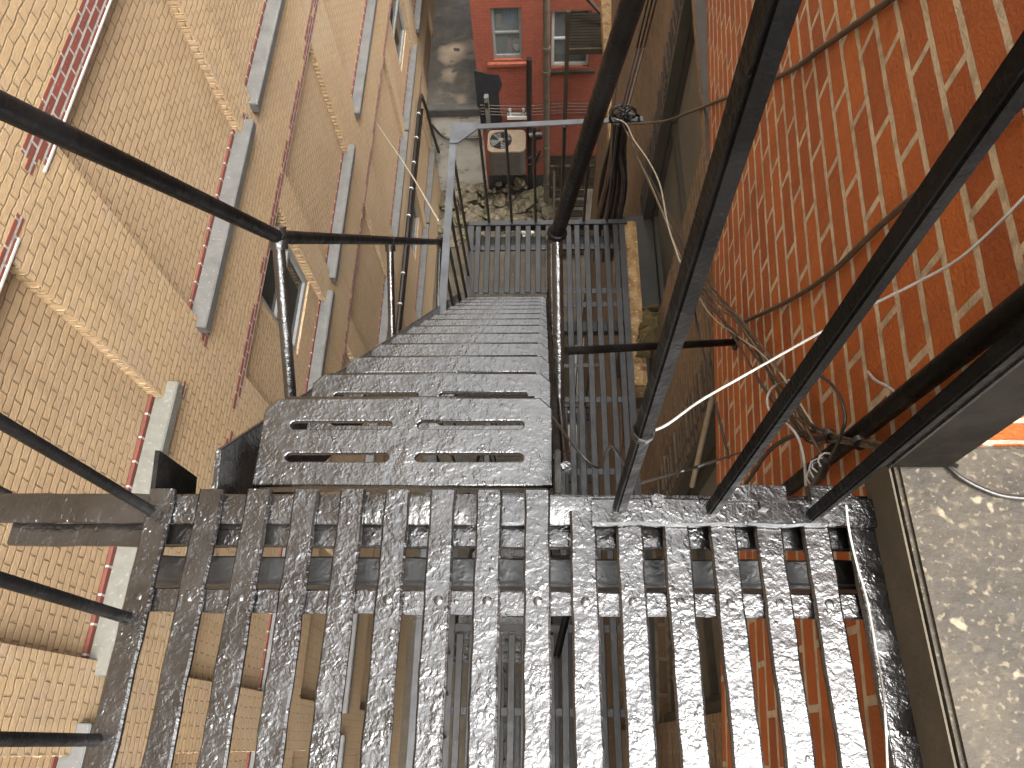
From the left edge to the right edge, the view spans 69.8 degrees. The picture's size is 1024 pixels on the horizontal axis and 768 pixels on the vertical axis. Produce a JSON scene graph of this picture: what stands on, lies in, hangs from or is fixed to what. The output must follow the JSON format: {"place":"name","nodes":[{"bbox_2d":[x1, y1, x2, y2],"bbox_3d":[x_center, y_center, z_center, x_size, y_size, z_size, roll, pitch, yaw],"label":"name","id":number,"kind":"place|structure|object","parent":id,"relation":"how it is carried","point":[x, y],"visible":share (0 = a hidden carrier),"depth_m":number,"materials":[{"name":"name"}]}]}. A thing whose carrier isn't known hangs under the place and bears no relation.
{"place":"outdoors","nodes":[
{"label":"outdoors","id":0,"kind":"place"},
{"bbox_2d":[426,0,476,104],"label":"terrace pavement","id":1,"kind":"structure","parent":0,"point":[452,67],"depth_m":21.51,"materials":[{"name":"grey concrete"}]},
{"bbox_2d":[398,189,592,767],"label":"ground","id":2,"kind":"structure","parent":0,"point":[462,553],"depth_m":21.50,"materials":[{"name":"grey concrete"}]},
{"bbox_2d":[0,0,440,767],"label":"brick building","id":3,"kind":"structure","parent":2,"relation":"on","point":[138,324],"depth_m":6.79,"materials":[{"name":"brick"}]},
{"bbox_2d":[261,221,306,351],"bbox_3d":[-3.040,-1.300,9.638,0.070,1.644,1.216,0,64,3],"label":"window frame","id":4,"kind":"structure","parent":3,"relation":"in","point":[297,282],"depth_m":10.07,"materials":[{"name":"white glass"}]},
{"bbox_2d":[390,0,404,67],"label":"window frame","id":5,"kind":"structure","parent":3,"relation":"in","point":[396,19],"depth_m":17.52,"materials":[{"name":"white wood"}]},
{"bbox_2d":[377,124,438,220],"bbox_3d":[-1.560,-3.090,9.568,0.030,7.016,8.461,-16,64,-5],"label":"cable","id":6,"kind":"object","parent":3,"relation":"attached to","point":[432,210],"visible":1,"depth_m":6.07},
{"bbox_2d":[399,108,422,330],"bbox_3d":[-2.452,-3.445,17.495,0.087,0.127,8.501,0,64,3],"label":"conduit","id":7,"kind":"object","parent":3,"relation":"attached to","point":[412,210],"visible":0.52,"depth_m":17.77,"materials":[{"name":"dark iron"},{"name":"white paint"}]},
{"bbox_2d":[411,203,417,256],"bbox_3d":[-2.641,-4.268,18.942,0.070,1.694,1.446,0,64,3],"label":"window frame","id":8,"kind":"structure","parent":3,"relation":"in","point":[415,217],"depth_m":19.61,"materials":[{"name":"white wood"}]},
{"bbox_2d":[395,94,439,332],"bbox_3d":[-2.346,-3.841,18.775,0.192,2.706,8.142,0,64,3],"label":"conduit","id":9,"kind":"object","parent":3,"relation":"attached to","point":[418,113],"visible":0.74,"depth_m":17.69,"materials":[{"name":"metal"}]},
{"bbox_2d":[427,104,488,190],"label":"retaining wall","id":10,"kind":"structure","parent":2,"relation":"on","point":[443,117],"depth_m":21.84,"materials":[{"name":"concrete"}]},
{"bbox_2d":[432,124,481,139],"bbox_3d":[-1.609,-7.309,21.262,1.430,0.607,0.090,0,64,3],"label":"drain pipe","id":11,"kind":"object","parent":10,"relation":"attached to","point":[438,132],"visible":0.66,"depth_m":21.44,"materials":[{"name":"metal"}]},
{"bbox_2d":[437,177,560,246],"bbox_3d":[-0.332,-5.383,22.883,4.098,0.785,2.376,0,64,3],"label":"rubble","id":12,"kind":"object","parent":2,"relation":"on","point":[523,201],"visible":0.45,"depth_m":22.97,"materials":[{"name":"beige stone"}]},
{"bbox_2d":[468,216,483,231],"bbox_3d":[-1.151,-4.973,22.844,0.430,0.492,0.731,10,65,7],"label":"boulder","id":13,"kind":"object","parent":12,"relation":"on","point":[477,218],"visible":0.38,"depth_m":22.72,"materials":[{"name":"beige stone"}]},
{"bbox_2d":[502,214,524,220],"bbox_3d":[0.034,-5.118,22.817,0.720,0.505,0.560,0,64,3],"label":"boulder","id":14,"kind":"object","parent":12,"relation":"on","point":[515,217],"visible":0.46,"depth_m":22.63,"materials":[{"name":"beige stone"}]},
{"bbox_2d":[521,231,533,236],"bbox_3d":[0.434,-4.626,22.238,0.434,0.242,0.351,-14,64,-4],"label":"plastic bag","id":15,"kind":"object","parent":12,"relation":"on","point":[523,233],"visible":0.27,"depth_m":22.14,"materials":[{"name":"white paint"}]},
{"bbox_2d":[542,0,550,203],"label":"downpipe","id":16,"kind":"object","parent":2,"relation":"on","point":[546,48],"visible":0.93,"depth_m":18.88,"materials":[{"name":"grey metal"}]},
{"bbox_2d":[568,411,577,452],"bbox_3d":[1.438,1.306,19.317,0.770,0.880,0.940,0,64,3],"label":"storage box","id":17,"kind":"object","parent":2,"relation":"on","point":[569,431],"depth_m":18.87,"materials":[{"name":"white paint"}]},
{"bbox_2d":[574,345,576,387],"bbox_3d":[1.663,-0.088,19.646,0.100,1.566,1.379,4,64,4],"label":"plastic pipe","id":18,"kind":"object","parent":2,"relation":"on","point":[575,358],"visible":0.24,"depth_m":19.41,"materials":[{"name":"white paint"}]},
{"bbox_2d":[550,0,601,254],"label":"timber porch","id":19,"kind":"object","parent":2,"relation":"on","point":[583,36],"visible":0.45,"depth_m":17.61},
{"bbox_2d":[576,368,578,410],"bbox_3d":[1.780,-0.178,19.573,0.099,1.757,1.283,2,64,4],"label":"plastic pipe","id":20,"kind":"object","parent":2,"relation":"on","point":[577,387],"visible":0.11,"depth_m":19.70,"materials":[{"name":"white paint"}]},
{"bbox_2d":[582,0,1023,767],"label":"brick building","id":21,"kind":"structure","parent":2,"relation":"on","point":[858,128],"depth_m":1.50,"materials":[{"name":"brick"}]},
{"bbox_2d":[0,0,1023,767],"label":"fire escape landing","id":22,"kind":"object","parent":21,"relation":"attached to","point":[538,588],"visible":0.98,"depth_m":1.10,"materials":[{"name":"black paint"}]},
{"bbox_2d":[552,416,624,468],"bbox_3d":[0.110,0.079,1.199,0.035,0.390,0.237,-24,65,-9],"label":"cable","id":23,"kind":"object","parent":22,"relation":"hanging from","point":[605,453],"visible":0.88,"depth_m":1.26,"materials":[{"name":"black plastic"}]},
{"bbox_2d":[631,422,655,443],"bbox_3d":[0.159,0.058,0.885,0.028,0.020,0.028,0,64,3],"label":"wire knot","id":24,"kind":"object","parent":22,"relation":"attached to","point":[635,436],"visible":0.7,"depth_m":0.88,"materials":[{"name":"white plastic"}]},
{"bbox_2d":[845,505,888,767],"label":"cable","id":25,"kind":"object","parent":22,"relation":"on","point":[875,647],"visible":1,"depth_m":1.06,"materials":[{"name":"white plastic"}]},
{"bbox_2d":[406,116,658,767],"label":"fire escape landing","id":26,"kind":"object","parent":21,"relation":"attached to","point":[577,243],"visible":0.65,"depth_m":4.76,"materials":[{"name":"black paint"}]},
{"bbox_2d":[0,0,645,494],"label":"fire escape stair","id":27,"kind":"object","parent":26,"relation":"on","point":[474,360],"visible":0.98,"depth_m":1.44,"materials":[{"name":"grey metal"}]},
{"bbox_2d":[502,491,578,767],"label":"fire escape landing","id":28,"kind":"object","parent":21,"relation":"attached to","point":[505,670],"visible":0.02,"depth_m":10.02,"materials":[{"name":"metal"}]},
{"bbox_2d":[484,363,609,767],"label":"fire escape landing","id":29,"kind":"object","parent":21,"relation":"attached to","point":[558,676],"visible":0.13,"depth_m":7.17,"materials":[{"name":"metal"}]},
{"bbox_2d":[453,455,569,662],"bbox_3d":[0.025,1.050,5.690,0.828,4.246,2.443,0,64,3],"label":"fire escape stair","id":30,"kind":"object","parent":29,"relation":"on","point":[505,553],"visible":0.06,"depth_m":4.41,"materials":[{"name":"grey metal"}]},
{"bbox_2d":[611,82,617,117],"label":"cable","id":31,"kind":"object","parent":21,"relation":"attached to","point":[614,99],"visible":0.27,"depth_m":5.97,"materials":[{"name":"black rubber"}]},
{"bbox_2d":[592,104,639,261],"bbox_3d":[0.894,-1.555,6.592,0.275,3.972,1.792,6,64,5],"label":"cable riser","id":32,"kind":"object","parent":21,"relation":"attached to","point":[620,175],"visible":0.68,"depth_m":5.62,"materials":[{"name":"black rubber"}]},
{"bbox_2d":[613,149,626,212],"bbox_3d":[1.341,-2.172,8.588,0.140,1.597,1.094,0,64,3],"label":"window frame","id":33,"kind":"structure","parent":21,"relation":"in","point":[626,149],"depth_m":8.74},
{"bbox_2d":[616,352,629,445],"bbox_3d":[1.199,0.096,7.481,0.140,1.597,1.244,0,64,3],"label":"window frame","id":34,"kind":"structure","parent":21,"relation":"in","point":[618,358],"depth_m":8.17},
{"bbox_2d":[620,0,648,115],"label":"cable","id":35,"kind":"object","parent":21,"relation":"attached to","point":[631,68],"visible":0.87,"depth_m":6.03,"materials":[{"name":"black rubber"}]},
{"bbox_2d":[622,0,652,112],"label":"cable","id":36,"kind":"object","parent":21,"relation":"attached to","point":[636,62],"visible":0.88,"depth_m":5.77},
{"bbox_2d":[626,0,656,108],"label":"cable","id":37,"kind":"object","parent":21,"relation":"attached to","point":[642,53],"visible":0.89,"depth_m":5.55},
{"bbox_2d":[635,303,659,357],"bbox_3d":[0.875,-0.344,4.758,0.128,0.355,0.225,11,65,8],"label":"rag","id":38,"kind":"object","parent":21,"relation":"on","point":[648,326],"visible":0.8,"depth_m":4.69,"materials":[{"name":"brown fabric"}]},
{"bbox_2d":[564,335,738,354],"bbox_3d":[0.473,-0.111,2.335,0.668,0.422,0.058,-21,65,-8],"label":"wall brace","id":39,"kind":"object","parent":21,"relation":"attached to","point":[591,349],"depth_m":2.26,"materials":[{"name":"black paint"}]},
{"bbox_2d":[643,0,701,306],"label":"window frame","id":40,"kind":"structure","parent":21,"relation":"in","point":[678,147],"depth_m":4.78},
{"bbox_2d":[639,451,741,483],"bbox_3d":[0.469,0.195,1.686,0.658,1.080,0.052,-41,69,-16],"label":"cable","id":41,"kind":"object","parent":21,"relation":"attached to","point":[683,470],"visible":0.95,"depth_m":1.18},
{"bbox_2d":[665,405,721,721],"bbox_3d":[0.931,1.014,3.615,0.140,2.047,1.144,0,64,3],"label":"window frame","id":42,"kind":"structure","parent":21,"relation":"in","point":[706,481],"depth_m":3.49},
{"bbox_2d":[689,396,713,487],"bbox_3d":[0.818,0.261,3.168,0.024,0.521,0.226,2,64,4],"label":"stick","id":43,"kind":"object","parent":21,"relation":"on","point":[710,404],"visible":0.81,"depth_m":3.14,"materials":[{"name":"brown wood"}]},
{"bbox_2d":[694,309,729,458],"bbox_3d":[0.738,-0.018,2.829,0.120,0.468,0.820,0,64,3],"label":"cable","id":44,"kind":"object","parent":21,"relation":"attached to","point":[715,403],"visible":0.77,"depth_m":2.75,"materials":[{"name":"black rubber"}]},
{"bbox_2d":[622,122,882,449],"bbox_3d":[0.682,-0.769,2.853,0.112,2.293,3.066,-1,64,2],"label":"cable bundle","id":45,"kind":"object","parent":21,"relation":"attached to","point":[857,442],"visible":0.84,"depth_m":2.06,"materials":[{"name":"brown rubber"}]},
{"bbox_2d":[614,117,680,262],"bbox_3d":[0.704,-1.068,3.750,0.103,0.852,1.684,-4,64,1],"label":"cable","id":46,"kind":"object","parent":45,"relation":"attached to","point":[678,257],"visible":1,"depth_m":3.61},
{"bbox_2d":[744,429,822,483],"bbox_3d":[0.640,0.222,1.827,0.026,0.740,0.083,-12,64,-3],"label":"cable","id":47,"kind":"object","parent":45,"relation":"hanging from","point":[769,450],"visible":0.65,"depth_m":1.74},
{"bbox_2d":[766,379,806,485],"bbox_3d":[0.617,0.105,1.660,0.031,0.278,0.336,8,64,6],"label":"cable","id":48,"kind":"object","parent":45,"relation":"hanging from","point":[796,435],"visible":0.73,"depth_m":1.53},
{"bbox_2d":[805,427,823,457],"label":"cable","id":49,"kind":"object","parent":45,"relation":"hanging from","point":[813,441],"visible":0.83,"depth_m":1.46,"materials":[{"name":"plastic"}]},
{"bbox_2d":[820,375,846,462],"bbox_3d":[0.609,0.039,1.453,0.012,0.302,0.305,9,65,7],"label":"cable","id":50,"kind":"object","parent":45,"relation":"attached to","point":[833,386],"visible":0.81,"depth_m":1.31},
{"bbox_2d":[806,452,829,484],"bbox_3d":[0.573,0.161,1.378,0.039,0.091,0.044,0,64,3],"label":"taped joint","id":51,"kind":"object","parent":50,"relation":"hanging from","point":[817,472],"visible":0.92,"depth_m":1.36,"materials":[{"name":"plastic"}]},
{"bbox_2d":[631,0,894,124],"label":"cable","id":52,"kind":"object","parent":21,"relation":"attached to","point":[866,16],"visible":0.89,"depth_m":1.78,"materials":[{"name":"black rubber"}]},
{"bbox_2d":[655,195,1023,430],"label":"cable","id":53,"kind":"object","parent":21,"relation":"attached to","point":[997,224],"visible":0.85,"depth_m":1.04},
{"bbox_2d":[743,104,1023,322],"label":"cable","id":54,"kind":"object","parent":21,"relation":"attached to","point":[877,228],"visible":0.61,"depth_m":1.50,"materials":[{"name":"black rubber"}]},
{"bbox_2d":[866,371,910,408],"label":"cable","id":55,"kind":"object","parent":21,"relation":"attached to","point":[888,387],"visible":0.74,"depth_m":1.26,"materials":[{"name":"white plastic"}]},
{"bbox_2d":[781,284,1023,495],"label":"conduit","id":56,"kind":"object","parent":21,"relation":"attached to","point":[991,327],"visible":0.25,"depth_m":1.05,"materials":[{"name":"black metal"}]},
{"bbox_2d":[946,463,1023,500],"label":"cable","id":57,"kind":"object","parent":21,"relation":"on","point":[953,471],"visible":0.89,"depth_m":1.06,"materials":[{"name":"white plastic"}]},
{"bbox_2d":[470,0,602,189],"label":"brick building","id":58,"kind":"structure","parent":0,"point":[508,37],"depth_m":19.34,"materials":[{"name":"brick"}]},
{"bbox_2d":[484,94,490,131],"bbox_3d":[-0.682,-7.594,20.621,0.120,1.250,0.180,0,64,3],"label":"junction post","id":59,"kind":"object","parent":58,"relation":"attached to","point":[487,107],"visible":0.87,"depth_m":20.41,"materials":[{"name":"metal"}]},
{"bbox_2d":[481,112,585,115],"bbox_3d":[0.753,-7.579,20.599,3.251,0.065,0.065,0,64,3],"label":"wall wire","id":60,"kind":"object","parent":59,"relation":"attached to","point":[535,114],"depth_m":20.59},
{"bbox_2d":[480,106,587,109],"bbox_3d":[0.744,-7.676,20.401,3.251,0.065,0.065,0,64,3],"label":"wall wire","id":61,"kind":"object","parent":59,"relation":"attached to","point":[534,108],"depth_m":20.40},
{"bbox_2d":[481,109,586,112],"bbox_3d":[0.749,-7.627,20.500,3.251,0.065,0.065,0,64,3],"label":"wall wire","id":62,"kind":"object","parent":59,"relation":"attached to","point":[535,111],"depth_m":20.49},
{"bbox_2d":[480,103,588,106],"bbox_3d":[0.740,-7.724,20.303,3.251,0.065,0.065,0,64,3],"label":"wall wire","id":63,"kind":"object","parent":59,"relation":"attached to","point":[534,105],"depth_m":20.30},
{"bbox_2d":[490,7,522,57],"bbox_3d":[-0.127,-8.877,18.494,0.747,1.502,0.070,0,64,3],"label":"window","id":64,"kind":"structure","parent":58,"relation":"in","point":[506,22],"depth_m":18.47,"materials":[{"name":"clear glass"}]},
{"bbox_2d":[487,130,543,175],"bbox_3d":[0.195,-6.627,21.648,1.705,1.816,1.025,0,64,3],"label":"air conditioner","id":65,"kind":"object","parent":58,"relation":"attached to","point":[516,149],"visible":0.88,"depth_m":20.93,"materials":[{"name":"metal"}]},
{"bbox_2d":[507,108,526,119],"bbox_3d":[0.158,-7.604,20.616,0.600,0.340,0.160,0,64,3],"label":"meter bracket","id":66,"kind":"object","parent":58,"relation":"attached to","point":[510,117],"visible":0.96,"depth_m":20.66,"materials":[{"name":"white metal"}]},
{"bbox_2d":[526,57,532,189],"bbox_3d":[0.516,-7.261,21.211,0.205,5.102,0.145,0,64,3],"label":"drain pipe","id":67,"kind":"object","parent":58,"relation":"attached to","point":[529,101],"visible":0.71,"depth_m":20.38,"materials":[{"name":"metal"}]},
{"bbox_2d":[529,129,541,139],"bbox_3d":[0.669,-7.185,21.167,0.373,0.251,0.251,-7,64,-1],"label":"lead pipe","id":68,"kind":"object","parent":67,"relation":"attached to","point":[538,134],"visible":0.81,"depth_m":21.06,"materials":[{"name":"metal"}]},
{"bbox_2d":[551,10,591,65],"bbox_3d":[1.488,-8.790,18.612,0.972,1.662,0.070,0,64,3],"label":"window","id":69,"kind":"structure","parent":58,"relation":"in","point":[558,17],"depth_m":18.78,"materials":[{"name":"white paint"}]}
]}

